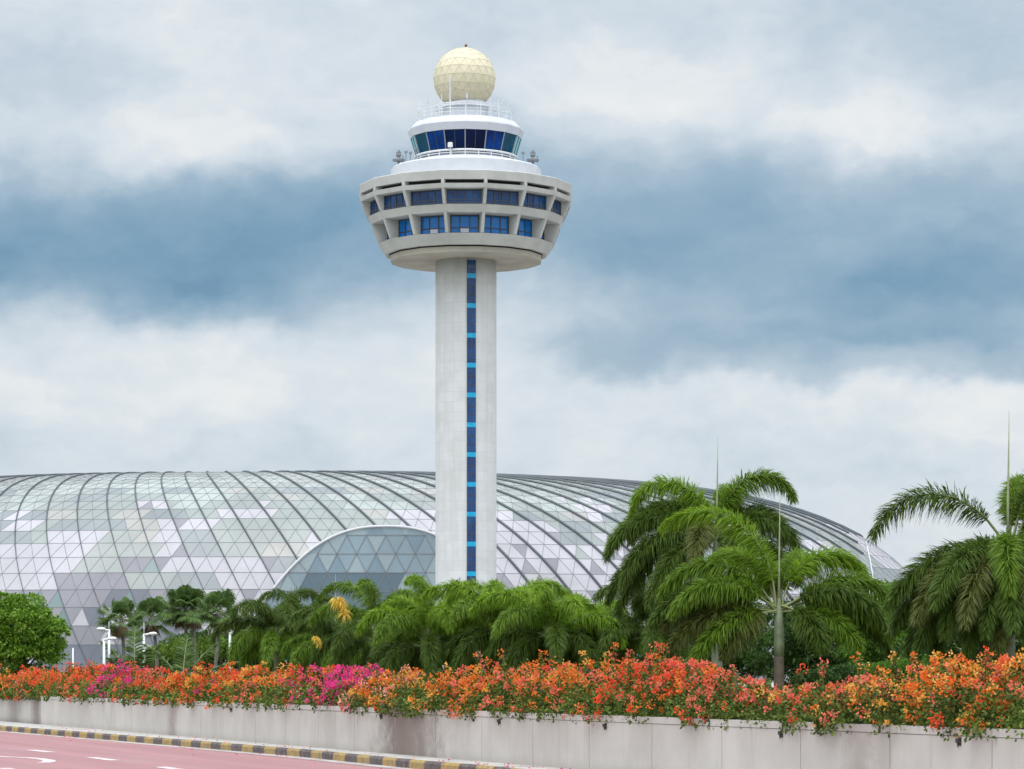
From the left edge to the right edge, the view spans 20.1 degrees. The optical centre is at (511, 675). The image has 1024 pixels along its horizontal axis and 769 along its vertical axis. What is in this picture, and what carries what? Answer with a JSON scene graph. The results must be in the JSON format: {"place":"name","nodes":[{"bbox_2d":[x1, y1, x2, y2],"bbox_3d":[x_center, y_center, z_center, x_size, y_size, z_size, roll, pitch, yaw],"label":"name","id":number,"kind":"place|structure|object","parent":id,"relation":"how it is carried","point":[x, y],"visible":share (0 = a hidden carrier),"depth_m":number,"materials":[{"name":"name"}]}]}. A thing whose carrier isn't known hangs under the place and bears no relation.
{"place":"outdoors","nodes":[
{"label":"outdoors","id":0,"kind":"place"},
{"bbox_2d":[0,732,391,768],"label":"road","id":1,"kind":"structure","parent":0,"point":[67,753],"depth_m":68.08,"materials":[{"name":"red asphalt"}]},
{"bbox_2d":[0,756,55,762],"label":"road marking","id":2,"kind":"object","parent":1,"relation":"on","point":[44,760],"visible":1,"depth_m":66.25,"materials":[{"name":"paint"}]},
{"bbox_2d":[86,757,114,759],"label":"road marking","id":3,"kind":"object","parent":1,"relation":"on","point":[100,758],"visible":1,"depth_m":67.05,"materials":[{"name":"paint"}]},
{"bbox_2d":[158,767,180,768],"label":"road marking","id":4,"kind":"object","parent":1,"relation":"on","point":[169,768],"visible":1,"depth_m":59.80,"materials":[{"name":"paint"}]},
{"bbox_2d":[0,731,412,768],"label":"gutter","id":5,"kind":"object","parent":1,"relation":"on","point":[363,764],"visible":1,"depth_m":72.34,"materials":[{"name":"concrete"}]},
{"bbox_2d":[1,726,570,768],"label":"fallen petals","id":6,"kind":"object","parent":5,"relation":"on","point":[310,748],"visible":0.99,"depth_m":69.14,"materials":[{"name":"plant"}]},
{"bbox_2d":[0,721,567,768],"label":"footpath","id":7,"kind":"structure","parent":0,"point":[16,724],"depth_m":73.66,"materials":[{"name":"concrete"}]},
{"bbox_2d":[0,0,1023,674],"label":"sky","id":8,"kind":"structure","parent":0,"point":[790,239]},
{"bbox_2d":[573,576,701,681],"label":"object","id":9,"kind":"object","parent":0,"point":[633,630],"visible":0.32,"depth_m":75.40,"materials":[{"name":"green plant"}]},
{"label":"planting bed","id":10,"kind":"structure","parent":0,"visible":0},
{"bbox_2d":[0,663,43,700],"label":"bougainvillea shrub","id":11,"kind":"object","parent":10,"relation":"on","point":[5,678],"visible":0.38,"depth_m":111.74,"materials":[{"name":"orange plant"}]},
{"bbox_2d":[0,591,71,674],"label":"leafy tree","id":12,"kind":"object","parent":10,"relation":"on","point":[30,630],"visible":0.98,"depth_m":115.16,"materials":[{"name":"green plant"}]},
{"bbox_2d":[5,662,79,701],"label":"bougainvillea shrub","id":13,"kind":"object","parent":10,"relation":"on","point":[31,686],"visible":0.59,"depth_m":106.52,"materials":[{"name":"orange plant"}]},
{"bbox_2d":[72,648,73,666],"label":"marker post","id":14,"kind":"object","parent":10,"relation":"on","point":[73,656],"visible":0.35,"depth_m":111.99,"materials":[{"name":"white metal"}]},
{"bbox_2d":[42,659,127,704],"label":"bougainvillea shrub","id":15,"kind":"object","parent":10,"relation":"on","point":[66,687],"visible":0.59,"depth_m":99.67,"materials":[{"name":"orange plant"}]},
{"bbox_2d":[97,627,109,661],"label":"street lamp","id":16,"kind":"object","parent":10,"relation":"on","point":[101,629],"visible":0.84,"depth_m":117.95,"materials":[{"name":"white metal"}]},
{"bbox_2d":[103,637,116,663],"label":"street lamp","id":17,"kind":"object","parent":10,"relation":"on","point":[111,639],"visible":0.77,"depth_m":113.95,"materials":[{"name":"white metal"}]},
{"bbox_2d":[74,657,160,704],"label":"bougainvillea shrub","id":18,"kind":"object","parent":10,"relation":"on","point":[120,677],"visible":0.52,"depth_m":94.63,"materials":[{"name":"pink plant"}]},
{"bbox_2d":[96,597,146,660],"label":"fan palm","id":19,"kind":"object","parent":10,"relation":"on","point":[124,606],"visible":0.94,"depth_m":131.81,"materials":[{"name":"green plant"}]},
{"bbox_2d":[99,625,181,674],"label":"young palm","id":20,"kind":"object","parent":10,"relation":"on","point":[139,658],"visible":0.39,"depth_m":118.25,"materials":[{"name":"green plant"}]},
{"bbox_2d":[143,632,156,662],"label":"street lamp","id":21,"kind":"object","parent":10,"relation":"on","point":[151,633],"visible":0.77,"depth_m":123.94,"materials":[{"name":"white metal"}]},
{"bbox_2d":[125,596,176,668],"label":"fan palm","id":22,"kind":"object","parent":10,"relation":"on","point":[148,606],"visible":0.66,"depth_m":137.77,"materials":[{"name":"green plant"}]},
{"bbox_2d":[113,661,193,705],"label":"bougainvillea shrub","id":23,"kind":"object","parent":10,"relation":"on","point":[145,686],"visible":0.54,"depth_m":89.96,"materials":[{"name":"orange plant"}]},
{"bbox_2d":[142,637,191,677],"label":"garden bush","id":24,"kind":"object","parent":10,"relation":"on","point":[168,650],"visible":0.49,"depth_m":147.05,"materials":[{"name":"green plant"}]},
{"bbox_2d":[155,584,209,673],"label":"fan palm","id":25,"kind":"object","parent":10,"relation":"on","point":[183,596],"visible":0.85,"depth_m":133.64,"materials":[{"name":"green plant"}]},
{"bbox_2d":[139,634,240,676],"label":"young palm","id":26,"kind":"object","parent":10,"relation":"on","point":[189,655],"visible":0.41,"depth_m":116.28,"materials":[{"name":"green plant"}]},
{"bbox_2d":[158,629,224,677],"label":"garden bush","id":27,"kind":"object","parent":10,"relation":"on","point":[198,634],"visible":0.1,"depth_m":161.28,"materials":[{"name":"green plant"}]},
{"bbox_2d":[151,661,236,707],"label":"bougainvillea shrub","id":28,"kind":"object","parent":10,"relation":"on","point":[176,685],"visible":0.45,"depth_m":84.72,"materials":[{"name":"orange plant"}]},
{"bbox_2d":[189,634,228,671],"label":"garden bush","id":29,"kind":"object","parent":10,"relation":"on","point":[203,644],"visible":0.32,"depth_m":149.17,"materials":[{"name":"green plant"}]},
{"bbox_2d":[187,588,239,673],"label":"fan palm","id":30,"kind":"object","parent":10,"relation":"on","point":[224,599],"visible":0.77,"depth_m":129.80,"materials":[{"name":"green plant"}]},
{"bbox_2d":[207,631,241,672],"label":"garden bush","id":31,"kind":"object","parent":10,"relation":"on","point":[226,637],"visible":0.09,"depth_m":151.41,"materials":[{"name":"green plant"}]},
{"bbox_2d":[178,660,275,709],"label":"bougainvillea shrub","id":32,"kind":"object","parent":10,"relation":"on","point":[207,690],"visible":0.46,"depth_m":81.23,"materials":[{"name":"orange plant"}]},
{"bbox_2d":[219,660,303,711],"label":"bougainvillea shrub","id":33,"kind":"object","parent":10,"relation":"on","point":[255,687],"visible":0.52,"depth_m":76.80,"materials":[{"name":"orange plant"}]},
{"bbox_2d":[237,628,288,675],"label":"garden bush","id":34,"kind":"object","parent":10,"relation":"on","point":[257,662],"visible":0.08,"depth_m":134.53,"materials":[{"name":"green plant"}]},
{"bbox_2d":[210,587,328,671],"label":"foxtail palm","id":35,"kind":"object","parent":10,"relation":"on","point":[277,617],"visible":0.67,"depth_m":97.53,"materials":[{"name":"green plant"}]},
{"bbox_2d":[245,588,355,676],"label":"foxtail palm","id":36,"kind":"object","parent":10,"relation":"on","point":[268,595],"visible":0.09,"depth_m":103.50,"materials":[{"name":"green plant"}]},
{"bbox_2d":[261,658,358,711],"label":"bougainvillea shrub","id":37,"kind":"object","parent":10,"relation":"on","point":[293,691],"visible":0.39,"depth_m":73.54,"materials":[{"name":"orange plant"}]},
{"bbox_2d":[278,639,369,673],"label":"garden bush","id":38,"kind":"object","parent":10,"relation":"on","point":[287,660],"visible":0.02,"depth_m":127.64,"materials":[{"name":"green plant"}]},
{"bbox_2d":[279,574,374,675],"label":"foxtail palm","id":39,"kind":"object","parent":10,"relation":"on","point":[300,642],"visible":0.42,"depth_m":91.43,"materials":[{"name":"green plant"}]},
{"bbox_2d":[294,662,398,713],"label":"bougainvillea shrub","id":40,"kind":"object","parent":10,"relation":"on","point":[335,688],"visible":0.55,"depth_m":70.06,"materials":[{"name":"pink plant"}]},
{"bbox_2d":[306,577,442,680],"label":"foxtail palm","id":41,"kind":"object","parent":10,"relation":"on","point":[344,642],"visible":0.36,"depth_m":87.62,"materials":[{"name":"green plant"}]},
{"bbox_2d":[338,667,433,715],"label":"bougainvillea shrub","id":42,"kind":"object","parent":10,"relation":"on","point":[376,685],"visible":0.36,"depth_m":67.00,"materials":[{"name":"orange plant"}]},
{"bbox_2d":[366,662,465,718],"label":"bougainvillea shrub","id":43,"kind":"object","parent":10,"relation":"on","point":[407,701],"visible":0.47,"depth_m":64.15,"materials":[{"name":"orange plant"}]},
{"bbox_2d":[387,627,446,681],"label":"garden bush","id":44,"kind":"object","parent":10,"relation":"on","point":[442,670],"visible":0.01,"depth_m":124.17,"materials":[{"name":"green plant"}]},
{"bbox_2d":[354,573,493,682],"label":"foxtail palm","id":45,"kind":"object","parent":10,"relation":"on","point":[432,621],"visible":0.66,"depth_m":79.48,"materials":[{"name":"green plant"}]},
{"bbox_2d":[392,576,520,676],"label":"foxtail palm","id":46,"kind":"object","parent":10,"relation":"on","point":[436,599],"visible":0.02,"depth_m":83.64,"materials":[{"name":"green plant"}]},
{"bbox_2d":[416,649,523,719],"bbox_3d":[-0.759,0.198,61.460,2.292,1.560,4.282,0,0,-20],"label":"bougainvillea shrub","id":47,"kind":"object","parent":10,"relation":"on","point":[448,699],"visible":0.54,"depth_m":61.09,"materials":[{"name":"orange plant"}]},
{"bbox_2d":[420,576,573,678],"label":"foxtail palm","id":48,"kind":"object","parent":10,"relation":"on","point":[463,645],"visible":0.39,"depth_m":77.66,"materials":[{"name":"green plant"}]},
{"bbox_2d":[452,650,582,721],"bbox_3d":[0.252,0.212,58.546,2.074,1.519,4.225,0,0,-20],"label":"bougainvillea shrub","id":49,"kind":"object","parent":10,"relation":"on","point":[502,695],"visible":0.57,"depth_m":58.32,"materials":[{"name":"orange plant"}]},
{"bbox_2d":[467,580,627,684],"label":"foxtail palm","id":50,"kind":"object","parent":10,"relation":"on","point":[534,604],"visible":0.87,"depth_m":75.43,"materials":[{"name":"green plant"}]},
{"bbox_2d":[508,650,637,723],"bbox_3d":[1.283,0.232,55.660,2.168,1.468,4.077,0,0,-20],"label":"bougainvillea shrub","id":51,"kind":"object","parent":10,"relation":"on","point":[573,677],"visible":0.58,"depth_m":55.31,"materials":[{"name":"orange plant"}]},
{"bbox_2d":[542,586,644,687],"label":"foxtail palm","id":52,"kind":"object","parent":10,"relation":"on","point":[602,608],"visible":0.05,"depth_m":81.43,"materials":[{"name":"green plant"}]},
{"bbox_2d":[562,642,716,725],"bbox_3d":[2.284,0.165,53.044,2.144,1.610,3.853,0,0,-20],"label":"bougainvillea shrub","id":53,"kind":"object","parent":10,"relation":"on","point":[614,686],"visible":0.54,"depth_m":52.89,"materials":[{"name":"orange plant"}]},
{"bbox_2d":[612,641,755,728],"bbox_3d":[3.158,0.171,50.624,1.978,1.585,3.969,0,0,-20],"label":"bougainvillea shrub","id":54,"kind":"object","parent":10,"relation":"on","point":[676,691],"visible":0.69,"depth_m":50.80,"materials":[{"name":"orange plant"}]},
{"bbox_2d":[601,444,804,688],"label":"foxtail palm","id":55,"kind":"object","parent":10,"relation":"on","point":[669,552],"visible":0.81,"depth_m":66.56,"materials":[{"name":"green plant"}]},
{"bbox_2d":[633,599,772,685],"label":"leafy tree","id":56,"kind":"object","parent":10,"relation":"on","point":[741,669],"visible":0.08,"depth_m":96.97,"materials":[{"name":"green plant"}]},
{"bbox_2d":[673,664,790,730],"bbox_3d":[3.969,0.374,48.509,2.027,1.189,2.674,0,0,-20],"label":"bougainvillea shrub","id":57,"kind":"object","parent":10,"relation":"on","point":[735,704],"visible":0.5,"depth_m":48.40,"materials":[{"name":"orange plant"}]},
{"bbox_2d":[643,501,899,693],"bbox_3d":[5.274,-1.376,58.603,5.358,4.553,3.466,0,0,0],"label":"foxtail palm","id":58,"kind":"object","parent":10,"relation":"on","point":[731,622],"visible":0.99,"depth_m":57.69,"materials":[{"name":"green plant"}]},
{"bbox_2d":[734,677,835,728],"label":"bougainvillea shrub","id":59,"kind":"object","parent":10,"relation":"on","point":[764,713],"visible":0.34,"depth_m":46.94,"materials":[{"name":"orange plant"}]},
{"bbox_2d":[731,596,848,688],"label":"leafy tree","id":60,"kind":"object","parent":10,"relation":"on","point":[795,656],"visible":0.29,"depth_m":95.04,"materials":[{"name":"green plant"}]},
{"bbox_2d":[771,657,883,735],"bbox_3d":[5.109,0.329,45.779,1.990,1.263,2.825,0,0,8],"label":"bougainvillea shrub","id":61,"kind":"object","parent":10,"relation":"on","point":[792,717],"visible":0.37,"depth_m":45.37,"materials":[{"name":"orange plant"}]},
{"bbox_2d":[786,661,874,710],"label":"garden bush","id":62,"kind":"object","parent":10,"relation":"on","point":[833,674],"visible":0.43,"depth_m":67.49,"materials":[{"name":"green plant"}]},
{"bbox_2d":[800,651,944,736],"bbox_3d":[5.607,0.277,43.991,2.048,1.340,2.653,0,0,-39],"label":"bougainvillea shrub","id":63,"kind":"object","parent":10,"relation":"on","point":[851,702],"visible":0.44,"depth_m":43.75,"materials":[{"name":"orange plant"}]},
{"bbox_2d":[830,579,958,666],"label":"leafy tree","id":64,"kind":"object","parent":10,"relation":"on","point":[872,656],"visible":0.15,"depth_m":83.00,"materials":[{"name":"green plant"}]},
{"bbox_2d":[852,654,954,693],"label":"garden bush","id":65,"kind":"object","parent":10,"relation":"on","point":[886,666],"visible":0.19,"depth_m":63.46,"materials":[{"name":"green plant"}]},
{"bbox_2d":[855,647,1023,737],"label":"bougainvillea shrub","id":66,"kind":"object","parent":10,"relation":"on","point":[915,692],"visible":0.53,"depth_m":42.14,"materials":[{"name":"orange plant"}]},
{"bbox_2d":[865,426,1023,715],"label":"foxtail palm","id":67,"kind":"object","parent":10,"relation":"on","point":[972,588],"visible":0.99,"depth_m":50.92,"materials":[{"name":"green plant"}]},
{"bbox_2d":[891,629,1023,679],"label":"leafy tree","id":68,"kind":"object","parent":10,"relation":"on","point":[954,649],"visible":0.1,"depth_m":73.39,"materials":[{"name":"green plant"}]},
{"bbox_2d":[920,645,1023,742],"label":"bougainvillea shrub","id":69,"kind":"object","parent":10,"relation":"on","point":[1009,704],"visible":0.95,"depth_m":40.12,"materials":[{"name":"orange plant"}]},
{"label":"forecourt","id":70,"kind":"structure","parent":0,"visible":0},
{"bbox_2d":[0,470,906,681],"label":"glass dome","id":71,"kind":"structure","parent":70,"relation":"on","point":[78,551],"depth_m":418.06,"materials":[{"name":"glass"},{"name":"grey steel"}]},
{"bbox_2d":[360,44,571,679],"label":"control tower","id":72,"kind":"structure","parent":70,"relation":"on","point":[465,205],"depth_m":358.21,"materials":[{"name":"concrete"}]},
{"bbox_2d":[370,200,379,214],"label":"window","id":73,"kind":"structure","parent":72,"relation":"in","point":[374,208],"depth_m":358.36,"materials":[{"name":"blue glass"}]},
{"bbox_2d":[384,193,405,209],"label":"window","id":74,"kind":"structure","parent":72,"relation":"in","point":[396,200],"depth_m":353.84,"materials":[{"name":"blue glass"}]},
{"bbox_2d":[399,219,412,236],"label":"window","id":75,"kind":"structure","parent":72,"relation":"in","point":[405,229],"depth_m":355.40,"materials":[{"name":"blue glass"}]},
{"bbox_2d":[411,137,419,158],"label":"cab window","id":76,"kind":"structure","parent":72,"relation":"in","point":[413,141],"depth_m":361.09,"materials":[{"name":"teal glass"}]},
{"bbox_2d":[414,132,429,157],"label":"cab window","id":77,"kind":"structure","parent":72,"relation":"in","point":[421,139],"depth_m":358.54,"materials":[{"name":"green glass"}]},
{"bbox_2d":[411,190,442,205],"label":"window","id":78,"kind":"structure","parent":72,"relation":"in","point":[428,197],"depth_m":351.00,"materials":[{"name":"blue glass"}]},
{"bbox_2d":[421,215,444,233],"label":"window","id":79,"kind":"structure","parent":72,"relation":"in","point":[429,224],"depth_m":352.98,"materials":[{"name":"blue glass"}]},
{"bbox_2d":[426,130,445,154],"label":"cab window","id":80,"kind":"structure","parent":72,"relation":"in","point":[435,139],"depth_m":356.71,"materials":[{"name":"blue glass"}]},
{"bbox_2d":[443,129,464,151],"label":"cab window","id":81,"kind":"structure","parent":72,"relation":"in","point":[456,136],"depth_m":355.66,"materials":[{"name":"blue glass"}]},
{"bbox_2d":[447,189,481,202],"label":"window","id":82,"kind":"structure","parent":72,"relation":"in","point":[453,195],"depth_m":350.15,"materials":[{"name":"blue glass"}]},
{"bbox_2d":[451,215,478,232],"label":"window","id":83,"kind":"structure","parent":72,"relation":"in","point":[459,223],"depth_m":352.21,"materials":[{"name":"blue glass"}]},
{"bbox_2d":[467,260,475,272],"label":"stair window","id":84,"kind":"structure","parent":72,"relation":"in","point":[471,264],"depth_m":358.19,"materials":[{"name":"blue glass"}]},
{"bbox_2d":[467,278,475,302],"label":"stair window","id":85,"kind":"structure","parent":72,"relation":"in","point":[471,282],"depth_m":358.19,"materials":[{"name":"blue glass"}]},
{"bbox_2d":[467,308,475,332],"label":"stair window","id":86,"kind":"structure","parent":72,"relation":"in","point":[471,312],"depth_m":358.19,"materials":[{"name":"blue glass"}]},
{"bbox_2d":[467,338,475,362],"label":"stair window","id":87,"kind":"structure","parent":72,"relation":"in","point":[471,342],"depth_m":358.19,"materials":[{"name":"blue glass"}]},
{"bbox_2d":[467,367,475,392],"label":"stair window","id":88,"kind":"structure","parent":72,"relation":"in","point":[471,372],"depth_m":358.19,"materials":[{"name":"blue glass"}]},
{"bbox_2d":[467,397,475,422],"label":"stair window","id":89,"kind":"structure","parent":72,"relation":"in","point":[471,401],"depth_m":358.19,"materials":[{"name":"blue glass"}]},
{"bbox_2d":[467,427,475,451],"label":"stair window","id":90,"kind":"structure","parent":72,"relation":"in","point":[471,431],"depth_m":358.19,"materials":[{"name":"blue glass"}]},
{"bbox_2d":[467,457,475,481],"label":"stair window","id":91,"kind":"structure","parent":72,"relation":"in","point":[471,461],"depth_m":358.19,"materials":[{"name":"blue glass"}]},
{"bbox_2d":[467,487,475,511],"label":"stair window","id":92,"kind":"structure","parent":72,"relation":"in","point":[471,491],"depth_m":358.19,"materials":[{"name":"blue glass"}]},
{"bbox_2d":[467,516,475,541],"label":"stair window","id":93,"kind":"structure","parent":72,"relation":"in","point":[471,521],"depth_m":358.19,"materials":[{"name":"blue glass"}]},
{"bbox_2d":[467,546,475,571],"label":"stair window","id":94,"kind":"structure","parent":72,"relation":"in","point":[471,550],"depth_m":358.19,"materials":[{"name":"blue glass"}]},
{"bbox_2d":[467,576,475,587],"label":"stair window","id":95,"kind":"structure","parent":72,"relation":"in","point":[468,577],"depth_m":358.19,"materials":[{"name":"blue glass"}]},
{"bbox_2d":[465,129,485,151],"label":"cab window","id":96,"kind":"structure","parent":72,"relation":"in","point":[474,138],"depth_m":355.66,"materials":[{"name":"blue glass"}]},
{"bbox_2d":[484,130,503,154],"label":"cab window","id":97,"kind":"structure","parent":72,"relation":"in","point":[493,139],"depth_m":356.62,"materials":[{"name":"blue glass"}]},
{"bbox_2d":[484,215,508,233],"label":"window","id":98,"kind":"structure","parent":72,"relation":"in","point":[493,224],"depth_m":352.98,"materials":[{"name":"blue glass"}]},
{"bbox_2d":[486,190,517,205],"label":"window","id":99,"kind":"structure","parent":72,"relation":"in","point":[500,197],"depth_m":351.00,"materials":[{"name":"blue glass"}]},
{"bbox_2d":[500,132,515,157],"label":"cab window","id":100,"kind":"structure","parent":72,"relation":"in","point":[508,140],"depth_m":358.36,"materials":[{"name":"green glass"}]},
{"bbox_2d":[511,135,520,158],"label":"cab window","id":101,"kind":"structure","parent":72,"relation":"in","point":[517,140],"depth_m":360.56,"materials":[{"name":"teal glass"}]},
{"bbox_2d":[517,218,531,236],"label":"window","id":102,"kind":"structure","parent":72,"relation":"in","point":[525,226],"depth_m":355.40,"materials":[{"name":"blue glass"}]},
{"bbox_2d":[523,193,545,209],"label":"window","id":103,"kind":"structure","parent":72,"relation":"in","point":[531,200],"depth_m":353.84,"materials":[{"name":"blue glass"}]},
{"bbox_2d":[550,200,560,214],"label":"window","id":104,"kind":"structure","parent":72,"relation":"in","point":[556,207],"depth_m":358.19,"materials":[{"name":"blue glass"}]},
{"label":"ground","id":105,"kind":"structure","parent":0,"visible":0},
{"bbox_2d":[0,725,519,768],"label":"kerb","id":106,"kind":"structure","parent":105,"relation":"on","point":[379,760],"depth_m":70.93,"materials":[{"name":"paint"}]},
{"bbox_2d":[0,695,1023,768],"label":"retaining wall","id":107,"kind":"structure","parent":105,"relation":"on","point":[618,742],"depth_m":55.01,"materials":[{"name":"paint"}]}
]}

